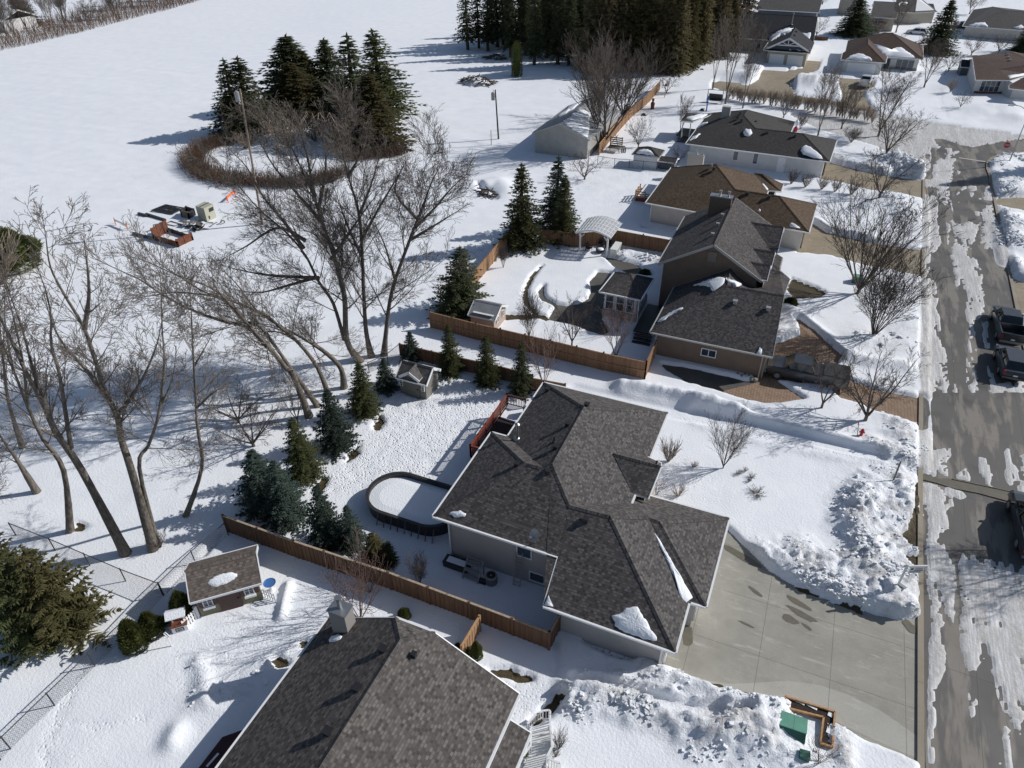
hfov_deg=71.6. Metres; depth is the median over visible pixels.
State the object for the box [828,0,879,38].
spruce tree
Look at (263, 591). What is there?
picket fence
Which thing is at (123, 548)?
bare tree
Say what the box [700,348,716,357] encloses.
window
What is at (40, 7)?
bare tree
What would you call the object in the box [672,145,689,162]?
bare tree
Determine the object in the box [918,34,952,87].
bare tree
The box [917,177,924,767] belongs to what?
kerb
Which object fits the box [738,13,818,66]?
house
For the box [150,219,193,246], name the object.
wagon box
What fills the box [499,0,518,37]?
spruce tree
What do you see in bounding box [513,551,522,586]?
ladder
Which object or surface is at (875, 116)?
bare bush
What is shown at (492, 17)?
spruce tree
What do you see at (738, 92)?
bare bush
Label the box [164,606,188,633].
wishing well
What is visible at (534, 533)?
satellite dish
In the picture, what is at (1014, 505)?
pickup truck
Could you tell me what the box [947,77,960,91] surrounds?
bare bush
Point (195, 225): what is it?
scrap heap
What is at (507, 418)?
deck
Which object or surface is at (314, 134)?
bare bush
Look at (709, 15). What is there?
spruce tree
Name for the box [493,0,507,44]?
spruce tree
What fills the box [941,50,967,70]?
bare tree
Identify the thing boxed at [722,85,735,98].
bare bush
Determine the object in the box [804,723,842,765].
bare tree
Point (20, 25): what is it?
house
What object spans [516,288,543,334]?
bare tree
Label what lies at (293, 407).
bare tree
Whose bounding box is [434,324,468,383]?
spruce tree
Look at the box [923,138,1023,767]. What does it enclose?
road
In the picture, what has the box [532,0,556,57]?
spruce tree
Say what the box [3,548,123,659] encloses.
spruce tree
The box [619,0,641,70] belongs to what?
spruce tree
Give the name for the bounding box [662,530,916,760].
driveway
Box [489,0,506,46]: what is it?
spruce tree
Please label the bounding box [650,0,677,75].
spruce tree
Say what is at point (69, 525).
bare tree
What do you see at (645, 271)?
cedar bush
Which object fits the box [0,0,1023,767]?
snow ground
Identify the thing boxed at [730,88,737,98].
bare bush
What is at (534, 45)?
spruce tree
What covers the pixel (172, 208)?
steel rack
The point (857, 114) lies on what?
bare bush
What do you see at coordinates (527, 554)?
window
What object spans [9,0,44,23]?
spruce tree
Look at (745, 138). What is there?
house
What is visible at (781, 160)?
door
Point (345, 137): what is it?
bare tree
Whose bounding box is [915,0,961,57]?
spruce tree
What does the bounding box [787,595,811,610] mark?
damp patch
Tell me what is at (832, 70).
bare tree
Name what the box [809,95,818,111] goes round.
bare bush
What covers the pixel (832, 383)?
bare tree
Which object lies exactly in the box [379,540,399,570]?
spruce tree
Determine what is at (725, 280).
house
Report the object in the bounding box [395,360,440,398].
garden shed
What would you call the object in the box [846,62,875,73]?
garage door
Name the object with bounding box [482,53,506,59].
brush pile
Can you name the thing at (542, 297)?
pool kerb
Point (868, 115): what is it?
bare bush
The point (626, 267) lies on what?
pool patio
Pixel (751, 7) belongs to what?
spruce tree
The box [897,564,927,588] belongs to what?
sale sign
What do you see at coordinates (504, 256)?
bare tree
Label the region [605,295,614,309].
window
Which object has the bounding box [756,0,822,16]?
house
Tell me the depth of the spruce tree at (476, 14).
162.15 m
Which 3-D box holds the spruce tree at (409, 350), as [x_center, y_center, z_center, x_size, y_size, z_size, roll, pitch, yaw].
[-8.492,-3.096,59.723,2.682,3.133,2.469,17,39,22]
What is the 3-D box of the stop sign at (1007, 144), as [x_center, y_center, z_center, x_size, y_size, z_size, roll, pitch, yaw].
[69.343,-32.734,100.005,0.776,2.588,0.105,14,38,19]
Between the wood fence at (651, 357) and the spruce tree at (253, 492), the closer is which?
the spruce tree at (253, 492)
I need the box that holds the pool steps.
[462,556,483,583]
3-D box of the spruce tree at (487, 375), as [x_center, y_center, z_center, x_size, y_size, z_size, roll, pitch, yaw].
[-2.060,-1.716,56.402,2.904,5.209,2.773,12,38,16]
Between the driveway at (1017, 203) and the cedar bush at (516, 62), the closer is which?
the driveway at (1017, 203)
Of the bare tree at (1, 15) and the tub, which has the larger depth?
the bare tree at (1, 15)
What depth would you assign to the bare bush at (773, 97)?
122.93 m
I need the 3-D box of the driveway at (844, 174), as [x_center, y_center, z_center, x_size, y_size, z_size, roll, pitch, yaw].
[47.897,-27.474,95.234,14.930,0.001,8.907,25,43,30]
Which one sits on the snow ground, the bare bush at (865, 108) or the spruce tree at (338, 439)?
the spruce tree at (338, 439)
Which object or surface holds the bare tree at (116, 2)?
on the bare ground
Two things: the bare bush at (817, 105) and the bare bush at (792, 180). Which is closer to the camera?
the bare bush at (792, 180)
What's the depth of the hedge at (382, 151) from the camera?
103.32 m
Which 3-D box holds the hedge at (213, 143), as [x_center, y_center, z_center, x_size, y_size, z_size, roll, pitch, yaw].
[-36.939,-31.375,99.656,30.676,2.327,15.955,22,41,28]
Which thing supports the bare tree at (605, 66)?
on the bare ground
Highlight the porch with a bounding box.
[519,709,560,767]
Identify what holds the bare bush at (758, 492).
on the snow ground
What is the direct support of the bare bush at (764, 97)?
on the bare ground
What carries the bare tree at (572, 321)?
on the bare ground
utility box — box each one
[799,748,810,762]
[851,273,863,283]
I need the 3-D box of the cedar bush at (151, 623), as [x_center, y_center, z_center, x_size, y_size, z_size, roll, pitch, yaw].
[-19.639,12.979,38.445,1.520,2.144,1.504,5,36,7]
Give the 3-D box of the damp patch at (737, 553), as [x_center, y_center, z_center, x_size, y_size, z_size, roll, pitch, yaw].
[13.952,10.455,43.305,0.535,0.001,2.783,-30,45,-34]
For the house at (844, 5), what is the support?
on the bare ground
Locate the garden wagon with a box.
[605,134,625,152]
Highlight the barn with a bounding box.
[532,99,619,158]
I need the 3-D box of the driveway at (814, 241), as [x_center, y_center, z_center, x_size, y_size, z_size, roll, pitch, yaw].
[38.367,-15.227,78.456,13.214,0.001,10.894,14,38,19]
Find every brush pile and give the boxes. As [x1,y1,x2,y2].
[457,73,498,86]
[474,186,498,197]
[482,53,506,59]
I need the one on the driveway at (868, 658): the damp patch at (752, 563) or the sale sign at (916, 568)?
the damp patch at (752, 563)
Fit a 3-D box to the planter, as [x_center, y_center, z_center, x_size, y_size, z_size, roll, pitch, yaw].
[14.371,16.471,34.567,2.414,0.495,2.001,14,38,19]
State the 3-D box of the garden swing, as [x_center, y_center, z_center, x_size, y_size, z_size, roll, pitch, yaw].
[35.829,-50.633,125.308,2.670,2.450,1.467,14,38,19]
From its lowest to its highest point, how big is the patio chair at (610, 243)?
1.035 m
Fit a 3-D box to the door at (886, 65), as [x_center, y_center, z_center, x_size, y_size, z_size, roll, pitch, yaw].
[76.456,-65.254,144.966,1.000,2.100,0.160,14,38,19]
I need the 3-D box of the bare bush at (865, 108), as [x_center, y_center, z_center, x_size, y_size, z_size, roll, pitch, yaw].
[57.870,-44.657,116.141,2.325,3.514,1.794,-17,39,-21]
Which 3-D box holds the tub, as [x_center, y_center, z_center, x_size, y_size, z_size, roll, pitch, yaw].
[-3.274,10.785,42.376,1.620,0.630,0.670,14,38,19]
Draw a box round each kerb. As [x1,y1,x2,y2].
[538,286,555,306]
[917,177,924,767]
[986,151,1023,349]
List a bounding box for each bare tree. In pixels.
[0,0,7,33]
[0,0,20,37]
[0,185,178,552]
[0,248,131,557]
[0,262,57,448]
[0,271,74,533]
[0,406,54,494]
[0,456,16,504]
[8,0,27,30]
[15,0,38,35]
[31,0,47,21]
[35,0,52,23]
[51,0,66,21]
[53,0,66,22]
[65,226,319,418]
[71,0,98,23]
[87,218,226,542]
[90,262,320,407]
[104,0,119,16]
[109,0,119,18]
[115,209,329,390]
[151,248,245,517]
[166,90,396,362]
[187,370,273,426]
[198,243,391,389]
[203,387,289,450]
[268,371,310,423]
[295,51,427,358]
[315,523,391,616]
[332,102,482,356]
[333,535,385,595]
[404,546,429,582]
[498,241,508,267]
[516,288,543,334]
[520,312,566,379]
[549,290,598,344]
[558,28,678,140]
[565,149,608,179]
[581,12,617,148]
[586,35,681,114]
[588,36,635,121]
[596,287,638,354]
[606,303,625,330]
[624,114,655,146]
[655,70,681,92]
[655,475,669,494]
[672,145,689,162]
[676,91,694,136]
[704,402,757,467]
[707,4,731,88]
[720,1,758,103]
[742,21,771,107]
[744,16,768,51]
[772,93,802,117]
[797,113,809,128]
[798,339,869,408]
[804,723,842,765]
[810,161,977,293]
[814,57,847,135]
[815,16,829,35]
[819,60,842,94]
[830,336,929,420]
[837,80,873,128]
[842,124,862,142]
[849,235,951,334]
[856,139,930,197]
[869,63,924,136]
[871,105,940,153]
[894,0,914,32]
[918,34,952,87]
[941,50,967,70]
[954,90,974,106]
[965,34,989,54]
[967,0,987,13]
[992,34,1019,51]
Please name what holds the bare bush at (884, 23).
on the bare ground
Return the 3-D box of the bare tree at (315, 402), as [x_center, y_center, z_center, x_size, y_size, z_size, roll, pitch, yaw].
[-22.165,-2.797,51.569,14.547,12.327,6.520,-5,36,-6]
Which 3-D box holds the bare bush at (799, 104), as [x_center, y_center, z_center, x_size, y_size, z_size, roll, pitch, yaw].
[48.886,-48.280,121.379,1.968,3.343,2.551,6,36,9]
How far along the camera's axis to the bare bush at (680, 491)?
46.91 m
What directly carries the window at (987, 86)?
in the house at (994, 73)
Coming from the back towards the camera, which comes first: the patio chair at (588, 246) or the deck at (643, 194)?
the deck at (643, 194)
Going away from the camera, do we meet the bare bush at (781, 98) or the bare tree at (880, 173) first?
the bare tree at (880, 173)
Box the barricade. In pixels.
[113,217,128,230]
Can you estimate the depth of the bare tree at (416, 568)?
40.56 m
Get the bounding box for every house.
[0,8,37,32]
[215,595,531,767]
[432,382,730,663]
[599,190,790,380]
[645,149,817,251]
[676,105,837,177]
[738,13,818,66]
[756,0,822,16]
[837,0,853,14]
[841,32,923,74]
[870,0,937,31]
[962,7,1023,40]
[965,51,1023,98]
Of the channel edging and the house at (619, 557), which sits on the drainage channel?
the channel edging
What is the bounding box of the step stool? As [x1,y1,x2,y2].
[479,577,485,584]
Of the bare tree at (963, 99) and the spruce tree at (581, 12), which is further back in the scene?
the spruce tree at (581, 12)
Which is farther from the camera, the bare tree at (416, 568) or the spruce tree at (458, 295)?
the spruce tree at (458, 295)
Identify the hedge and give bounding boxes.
[175,131,357,188]
[344,138,412,160]
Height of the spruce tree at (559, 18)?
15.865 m
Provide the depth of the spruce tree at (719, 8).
150.90 m
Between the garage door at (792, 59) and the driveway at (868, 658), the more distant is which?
the garage door at (792, 59)
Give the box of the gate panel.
[46,222,90,235]
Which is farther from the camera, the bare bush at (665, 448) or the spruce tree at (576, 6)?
the spruce tree at (576, 6)
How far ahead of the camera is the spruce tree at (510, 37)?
154.08 m
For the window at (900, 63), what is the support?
in the house at (870, 54)
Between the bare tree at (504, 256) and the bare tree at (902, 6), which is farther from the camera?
the bare tree at (902, 6)
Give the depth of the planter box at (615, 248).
76.32 m
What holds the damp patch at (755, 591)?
on the driveway at (868, 658)
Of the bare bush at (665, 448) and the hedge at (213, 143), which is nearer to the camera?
the bare bush at (665, 448)
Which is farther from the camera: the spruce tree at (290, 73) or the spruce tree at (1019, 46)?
the spruce tree at (1019, 46)
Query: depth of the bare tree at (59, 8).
193.81 m
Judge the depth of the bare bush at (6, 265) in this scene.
71.41 m
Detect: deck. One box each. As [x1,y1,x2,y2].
[199,730,241,767]
[469,393,525,458]
[634,184,656,201]
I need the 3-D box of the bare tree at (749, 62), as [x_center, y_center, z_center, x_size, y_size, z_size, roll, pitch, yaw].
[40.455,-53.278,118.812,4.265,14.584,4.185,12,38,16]
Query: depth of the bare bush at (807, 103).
120.36 m
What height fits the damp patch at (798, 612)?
0.001 m
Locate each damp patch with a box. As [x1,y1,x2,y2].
[682,625,692,645]
[723,544,761,567]
[743,558,761,568]
[749,586,762,596]
[782,614,798,623]
[786,605,817,621]
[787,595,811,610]
[902,619,916,633]
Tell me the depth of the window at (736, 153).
98.12 m
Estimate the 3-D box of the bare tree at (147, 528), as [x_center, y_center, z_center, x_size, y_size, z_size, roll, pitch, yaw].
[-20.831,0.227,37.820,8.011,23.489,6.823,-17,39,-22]
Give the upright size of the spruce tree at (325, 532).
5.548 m
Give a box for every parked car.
[906,27,928,34]
[992,344,1023,381]
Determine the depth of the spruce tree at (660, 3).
140.35 m
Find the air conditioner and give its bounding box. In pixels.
[485,570,497,586]
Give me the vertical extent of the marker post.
1.734 m
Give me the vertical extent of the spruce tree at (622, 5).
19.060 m
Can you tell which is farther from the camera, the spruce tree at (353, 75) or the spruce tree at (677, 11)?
the spruce tree at (677, 11)
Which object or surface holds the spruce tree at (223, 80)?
on the snow ground
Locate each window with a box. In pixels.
[202,599,213,607]
[243,588,254,595]
[516,546,531,559]
[529,570,544,584]
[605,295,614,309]
[615,297,624,311]
[625,299,635,313]
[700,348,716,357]
[732,151,738,160]
[752,153,758,163]
[872,20,886,25]
[894,59,914,68]
[978,81,1001,91]
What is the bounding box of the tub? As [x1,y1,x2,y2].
[442,553,470,572]
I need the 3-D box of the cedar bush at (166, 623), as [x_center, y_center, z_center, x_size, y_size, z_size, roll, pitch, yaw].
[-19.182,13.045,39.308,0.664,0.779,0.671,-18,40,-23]
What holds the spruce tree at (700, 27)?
on the snow ground
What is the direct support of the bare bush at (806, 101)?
on the bare ground
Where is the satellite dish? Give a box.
[530,528,538,542]
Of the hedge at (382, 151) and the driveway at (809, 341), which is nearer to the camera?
the driveway at (809, 341)
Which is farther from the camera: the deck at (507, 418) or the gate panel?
the gate panel
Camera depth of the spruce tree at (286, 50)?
118.46 m
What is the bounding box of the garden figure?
[650,98,654,108]
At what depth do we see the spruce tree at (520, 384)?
55.32 m
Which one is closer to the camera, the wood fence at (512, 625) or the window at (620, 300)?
the wood fence at (512, 625)
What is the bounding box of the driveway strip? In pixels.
[692,675,916,757]
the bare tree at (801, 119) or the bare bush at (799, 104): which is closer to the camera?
the bare tree at (801, 119)
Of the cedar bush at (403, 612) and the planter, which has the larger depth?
the cedar bush at (403, 612)
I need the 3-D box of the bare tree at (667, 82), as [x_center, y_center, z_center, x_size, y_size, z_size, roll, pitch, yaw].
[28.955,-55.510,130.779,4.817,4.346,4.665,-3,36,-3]
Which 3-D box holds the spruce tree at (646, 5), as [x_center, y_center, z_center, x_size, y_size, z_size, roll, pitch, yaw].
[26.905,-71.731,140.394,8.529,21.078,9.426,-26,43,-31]
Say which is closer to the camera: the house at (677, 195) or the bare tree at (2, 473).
the bare tree at (2, 473)
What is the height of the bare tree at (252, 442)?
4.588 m
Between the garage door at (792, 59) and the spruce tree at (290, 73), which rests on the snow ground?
the spruce tree at (290, 73)
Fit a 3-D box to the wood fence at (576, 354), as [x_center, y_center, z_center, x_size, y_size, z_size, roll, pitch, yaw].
[1.677,-3.317,60.844,20.136,2.165,0.308,15,39,20]
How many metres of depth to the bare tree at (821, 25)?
173.63 m
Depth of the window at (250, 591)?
39.93 m
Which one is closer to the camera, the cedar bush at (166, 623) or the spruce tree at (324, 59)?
the cedar bush at (166, 623)
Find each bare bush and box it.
[0,224,30,280]
[143,528,166,547]
[226,127,265,148]
[255,110,284,133]
[260,109,320,147]
[282,106,330,140]
[312,107,376,142]
[550,725,568,747]
[552,744,561,756]
[659,436,682,461]
[669,481,687,496]
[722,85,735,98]
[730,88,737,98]
[734,83,743,99]
[736,89,750,101]
[746,88,754,101]
[747,485,766,497]
[751,84,763,102]
[755,88,767,102]
[762,88,772,103]
[766,88,779,105]
[774,92,780,105]
[779,90,790,106]
[784,86,793,106]
[786,169,800,183]
[793,94,803,108]
[800,173,814,186]
[803,91,812,109]
[804,95,814,110]
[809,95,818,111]
[812,92,824,113]
[815,174,831,189]
[829,100,836,114]
[830,177,843,191]
[835,98,842,115]
[846,181,860,193]
[847,102,862,119]
[854,104,865,118]
[859,102,874,120]
[864,104,876,120]
[869,108,882,122]
[871,17,892,31]
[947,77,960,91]
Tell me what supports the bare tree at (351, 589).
on the bare ground
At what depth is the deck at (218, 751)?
33.06 m
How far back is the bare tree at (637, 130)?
104.72 m
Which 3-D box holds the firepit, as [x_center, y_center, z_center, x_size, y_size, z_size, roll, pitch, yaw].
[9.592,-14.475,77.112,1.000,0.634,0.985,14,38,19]
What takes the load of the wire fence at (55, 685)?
on the snow ground
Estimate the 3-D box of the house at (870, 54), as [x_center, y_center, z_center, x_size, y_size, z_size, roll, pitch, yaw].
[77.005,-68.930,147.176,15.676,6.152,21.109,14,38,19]
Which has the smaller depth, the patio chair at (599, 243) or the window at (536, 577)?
the window at (536, 577)
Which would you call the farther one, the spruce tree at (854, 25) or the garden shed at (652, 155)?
the spruce tree at (854, 25)
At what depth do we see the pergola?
76.36 m
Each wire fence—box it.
[0,522,228,760]
[8,522,162,595]
[367,343,399,372]
[597,156,676,170]
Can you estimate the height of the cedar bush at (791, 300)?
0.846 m
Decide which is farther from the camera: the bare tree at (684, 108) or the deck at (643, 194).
the bare tree at (684, 108)
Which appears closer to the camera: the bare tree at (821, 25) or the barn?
the barn
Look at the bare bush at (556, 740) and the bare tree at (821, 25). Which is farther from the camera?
the bare tree at (821, 25)
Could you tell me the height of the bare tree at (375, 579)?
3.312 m
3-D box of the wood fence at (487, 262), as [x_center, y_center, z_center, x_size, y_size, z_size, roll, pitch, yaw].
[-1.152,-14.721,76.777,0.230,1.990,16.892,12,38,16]
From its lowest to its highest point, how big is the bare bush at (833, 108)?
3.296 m
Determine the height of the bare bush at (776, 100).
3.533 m
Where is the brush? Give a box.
[0,0,196,49]
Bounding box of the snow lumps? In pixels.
[188,149,1023,767]
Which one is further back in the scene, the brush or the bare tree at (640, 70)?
the brush
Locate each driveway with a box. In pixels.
[662,365,757,390]
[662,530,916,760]
[712,60,873,111]
[721,381,803,402]
[758,319,841,390]
[799,224,921,275]
[821,162,927,197]
[833,381,918,424]
[997,198,1023,209]
[1012,279,1023,313]
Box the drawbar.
[132,232,152,239]
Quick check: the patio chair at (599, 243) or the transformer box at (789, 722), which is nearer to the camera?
the transformer box at (789, 722)
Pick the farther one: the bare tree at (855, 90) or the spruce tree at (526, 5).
the spruce tree at (526, 5)
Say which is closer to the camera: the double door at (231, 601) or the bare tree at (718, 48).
the double door at (231, 601)
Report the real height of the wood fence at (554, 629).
1.940 m
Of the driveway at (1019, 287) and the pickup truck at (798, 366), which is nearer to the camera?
the pickup truck at (798, 366)
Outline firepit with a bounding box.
[596,247,604,251]
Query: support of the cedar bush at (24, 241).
on the snow ground
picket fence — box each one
[181,605,199,625]
[260,585,275,601]
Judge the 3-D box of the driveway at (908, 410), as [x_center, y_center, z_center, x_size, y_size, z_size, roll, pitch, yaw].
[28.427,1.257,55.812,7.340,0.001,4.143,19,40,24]
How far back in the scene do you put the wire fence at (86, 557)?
42.45 m
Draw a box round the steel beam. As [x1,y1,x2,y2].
[137,212,166,220]
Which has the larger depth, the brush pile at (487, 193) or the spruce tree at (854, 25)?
the spruce tree at (854, 25)
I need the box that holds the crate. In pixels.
[180,206,195,218]
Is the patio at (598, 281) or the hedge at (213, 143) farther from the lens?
the hedge at (213, 143)
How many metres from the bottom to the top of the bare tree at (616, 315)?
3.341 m
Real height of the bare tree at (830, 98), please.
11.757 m
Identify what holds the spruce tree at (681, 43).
on the snow ground
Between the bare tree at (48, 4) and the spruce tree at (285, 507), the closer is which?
the spruce tree at (285, 507)
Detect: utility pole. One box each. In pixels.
[234,89,262,223]
[491,89,498,138]
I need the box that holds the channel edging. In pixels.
[923,478,1009,500]
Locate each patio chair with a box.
[585,241,591,250]
[597,238,603,245]
[605,239,612,248]
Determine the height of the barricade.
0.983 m
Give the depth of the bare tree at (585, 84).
100.44 m
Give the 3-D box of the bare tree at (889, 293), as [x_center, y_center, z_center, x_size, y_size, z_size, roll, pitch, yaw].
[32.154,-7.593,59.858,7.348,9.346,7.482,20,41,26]
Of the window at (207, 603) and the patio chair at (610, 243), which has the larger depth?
the patio chair at (610, 243)
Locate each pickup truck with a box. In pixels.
[764,353,850,390]
[857,74,872,87]
[989,305,1023,345]
[1005,490,1023,557]
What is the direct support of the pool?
on the snow ground
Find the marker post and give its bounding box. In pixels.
[893,461,900,479]
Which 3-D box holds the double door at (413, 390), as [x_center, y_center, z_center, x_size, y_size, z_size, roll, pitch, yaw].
[-7.849,0.319,55.669,1.300,1.800,0.160,14,38,19]
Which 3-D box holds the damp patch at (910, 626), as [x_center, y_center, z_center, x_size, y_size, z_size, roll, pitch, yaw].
[21.934,13.371,39.166,0.597,0.001,0.936,-17,39,-21]
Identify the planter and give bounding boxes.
[784,695,835,748]
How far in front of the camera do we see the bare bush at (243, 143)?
106.54 m
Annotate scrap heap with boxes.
[180,219,216,231]
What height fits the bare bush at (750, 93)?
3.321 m
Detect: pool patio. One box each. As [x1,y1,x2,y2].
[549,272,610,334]
[605,258,651,275]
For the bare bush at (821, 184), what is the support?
on the snow ground
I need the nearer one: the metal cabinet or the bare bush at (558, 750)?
the bare bush at (558, 750)
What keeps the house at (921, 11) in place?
on the snow ground
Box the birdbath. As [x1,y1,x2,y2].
[263,578,275,592]
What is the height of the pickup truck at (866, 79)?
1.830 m
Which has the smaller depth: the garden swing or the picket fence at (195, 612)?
the picket fence at (195, 612)
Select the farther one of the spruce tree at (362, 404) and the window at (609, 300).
the window at (609, 300)
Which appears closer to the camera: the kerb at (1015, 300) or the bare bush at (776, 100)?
the kerb at (1015, 300)
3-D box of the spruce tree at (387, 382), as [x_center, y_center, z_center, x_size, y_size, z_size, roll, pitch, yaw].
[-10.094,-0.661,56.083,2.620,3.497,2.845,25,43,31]
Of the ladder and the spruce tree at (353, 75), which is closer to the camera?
the ladder
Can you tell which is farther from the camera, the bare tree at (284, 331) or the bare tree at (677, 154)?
the bare tree at (677, 154)
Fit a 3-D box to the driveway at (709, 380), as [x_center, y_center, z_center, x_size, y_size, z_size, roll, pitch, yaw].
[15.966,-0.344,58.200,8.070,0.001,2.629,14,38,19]
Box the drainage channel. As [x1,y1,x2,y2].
[923,473,1007,499]
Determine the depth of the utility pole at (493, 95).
107.16 m
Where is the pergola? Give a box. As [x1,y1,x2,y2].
[575,215,621,257]
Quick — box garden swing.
[706,89,723,102]
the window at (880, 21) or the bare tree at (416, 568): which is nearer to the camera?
the bare tree at (416, 568)
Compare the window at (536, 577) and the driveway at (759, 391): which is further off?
the driveway at (759, 391)
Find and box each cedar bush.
[0,226,43,275]
[114,618,149,656]
[137,611,164,641]
[161,615,168,626]
[167,589,195,617]
[397,607,411,619]
[469,640,482,660]
[510,40,522,77]
[639,269,651,274]
[783,297,798,305]
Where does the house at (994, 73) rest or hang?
on the snow ground
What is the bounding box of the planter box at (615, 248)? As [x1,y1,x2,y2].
[609,241,621,257]
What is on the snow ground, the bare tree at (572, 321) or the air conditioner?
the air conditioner
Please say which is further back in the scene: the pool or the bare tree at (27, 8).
the bare tree at (27, 8)
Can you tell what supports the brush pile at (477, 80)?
on the snow ground
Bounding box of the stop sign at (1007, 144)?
[1003,142,1010,154]
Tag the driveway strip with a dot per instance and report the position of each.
(863, 718)
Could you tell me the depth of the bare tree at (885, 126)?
99.74 m
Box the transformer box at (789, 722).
[780,710,807,744]
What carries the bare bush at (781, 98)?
on the bare ground
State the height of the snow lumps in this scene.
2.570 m
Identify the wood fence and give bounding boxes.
[221,514,550,649]
[399,343,565,390]
[429,310,645,378]
[460,614,481,653]
[471,233,513,282]
[539,228,670,252]
[548,614,560,650]
[599,80,660,154]
[644,340,656,378]
[814,36,827,40]
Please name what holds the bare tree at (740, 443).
on the snow ground
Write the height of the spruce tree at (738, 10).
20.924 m
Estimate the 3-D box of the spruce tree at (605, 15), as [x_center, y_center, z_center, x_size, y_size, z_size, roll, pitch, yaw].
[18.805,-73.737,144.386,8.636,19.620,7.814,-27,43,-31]
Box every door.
[217,592,243,611]
[404,377,420,398]
[768,54,784,63]
[776,157,785,172]
[786,55,803,65]
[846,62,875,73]
[883,59,890,68]
[896,15,907,23]
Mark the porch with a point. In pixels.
(539, 749)
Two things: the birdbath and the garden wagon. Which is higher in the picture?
the garden wagon
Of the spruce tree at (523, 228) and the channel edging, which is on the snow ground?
the spruce tree at (523, 228)
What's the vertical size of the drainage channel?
0.001 m
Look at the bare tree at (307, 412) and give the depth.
48.38 m
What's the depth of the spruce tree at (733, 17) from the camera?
157.57 m
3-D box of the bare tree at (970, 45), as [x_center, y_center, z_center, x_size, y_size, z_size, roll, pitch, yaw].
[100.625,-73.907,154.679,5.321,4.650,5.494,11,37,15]
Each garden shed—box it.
[184,544,262,616]
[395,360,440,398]
[467,299,508,327]
[631,146,664,168]
[658,156,678,169]
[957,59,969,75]
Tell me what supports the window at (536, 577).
in the house at (619, 557)
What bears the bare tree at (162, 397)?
on the snow ground
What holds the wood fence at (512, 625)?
on the snow ground
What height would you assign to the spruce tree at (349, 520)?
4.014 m
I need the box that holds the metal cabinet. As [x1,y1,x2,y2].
[195,202,216,221]
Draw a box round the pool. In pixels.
[365,471,451,543]
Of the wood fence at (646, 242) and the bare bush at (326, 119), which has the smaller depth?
the wood fence at (646, 242)
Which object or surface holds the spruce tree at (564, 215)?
on the snow ground
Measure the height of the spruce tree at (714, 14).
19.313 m
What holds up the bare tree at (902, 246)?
on the bare ground
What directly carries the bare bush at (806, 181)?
on the snow ground
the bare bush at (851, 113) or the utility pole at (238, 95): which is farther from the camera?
the bare bush at (851, 113)
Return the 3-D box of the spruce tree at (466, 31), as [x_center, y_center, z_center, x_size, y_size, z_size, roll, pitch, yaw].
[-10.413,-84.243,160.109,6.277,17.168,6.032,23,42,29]
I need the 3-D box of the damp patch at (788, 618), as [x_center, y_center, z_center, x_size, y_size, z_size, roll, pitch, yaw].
[15.564,13.113,39.620,0.926,0.001,0.553,14,38,19]
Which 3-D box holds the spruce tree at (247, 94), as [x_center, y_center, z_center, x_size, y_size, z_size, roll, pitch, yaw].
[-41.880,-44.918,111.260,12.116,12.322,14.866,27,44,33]
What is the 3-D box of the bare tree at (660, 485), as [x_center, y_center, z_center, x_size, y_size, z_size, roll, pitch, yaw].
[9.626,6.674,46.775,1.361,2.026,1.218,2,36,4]
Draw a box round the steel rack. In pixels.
[151,204,183,214]
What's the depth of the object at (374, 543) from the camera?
41.83 m
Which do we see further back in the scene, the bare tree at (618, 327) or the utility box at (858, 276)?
the utility box at (858, 276)
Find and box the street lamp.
[1008,105,1023,160]
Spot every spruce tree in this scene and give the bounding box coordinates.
[0,531,69,635]
[0,543,64,669]
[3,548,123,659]
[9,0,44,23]
[201,55,282,143]
[206,57,260,141]
[230,448,295,529]
[251,33,332,121]
[257,460,313,537]
[266,61,334,126]
[281,416,328,490]
[294,51,335,107]
[302,484,345,552]
[310,37,348,113]
[311,388,364,464]
[312,32,396,137]
[331,71,416,155]
[334,505,369,557]
[344,360,384,423]
[354,28,426,118]
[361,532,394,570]
[372,357,399,397]
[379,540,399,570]
[399,332,422,362]
[425,245,494,321]
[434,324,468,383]
[452,0,477,49]
[468,0,485,47]
[471,334,504,389]
[477,0,500,50]
[482,0,499,43]
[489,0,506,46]
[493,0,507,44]
[493,162,553,255]
[496,0,524,57]
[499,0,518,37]
[506,341,536,399]
[513,1,530,41]
[514,0,537,54]
[520,0,548,65]
[527,0,544,41]
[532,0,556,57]
[535,155,576,233]
[546,0,571,64]
[548,175,581,248]
[550,0,567,48]
[557,0,580,65]
[562,0,582,40]
[570,0,603,71]
[571,0,590,55]
[588,0,619,68]
[595,0,616,42]
[610,0,633,68]
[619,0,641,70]
[626,0,659,73]
[637,0,670,74]
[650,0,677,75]
[665,0,694,76]
[671,0,692,48]
[683,0,703,70]
[690,0,710,62]
[695,0,716,64]
[706,0,717,38]
[707,0,734,59]
[715,0,738,49]
[722,0,745,51]
[737,0,760,27]
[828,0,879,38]
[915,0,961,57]
[1006,31,1023,52]
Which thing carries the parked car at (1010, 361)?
on the road
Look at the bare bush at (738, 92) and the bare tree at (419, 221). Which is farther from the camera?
the bare bush at (738, 92)

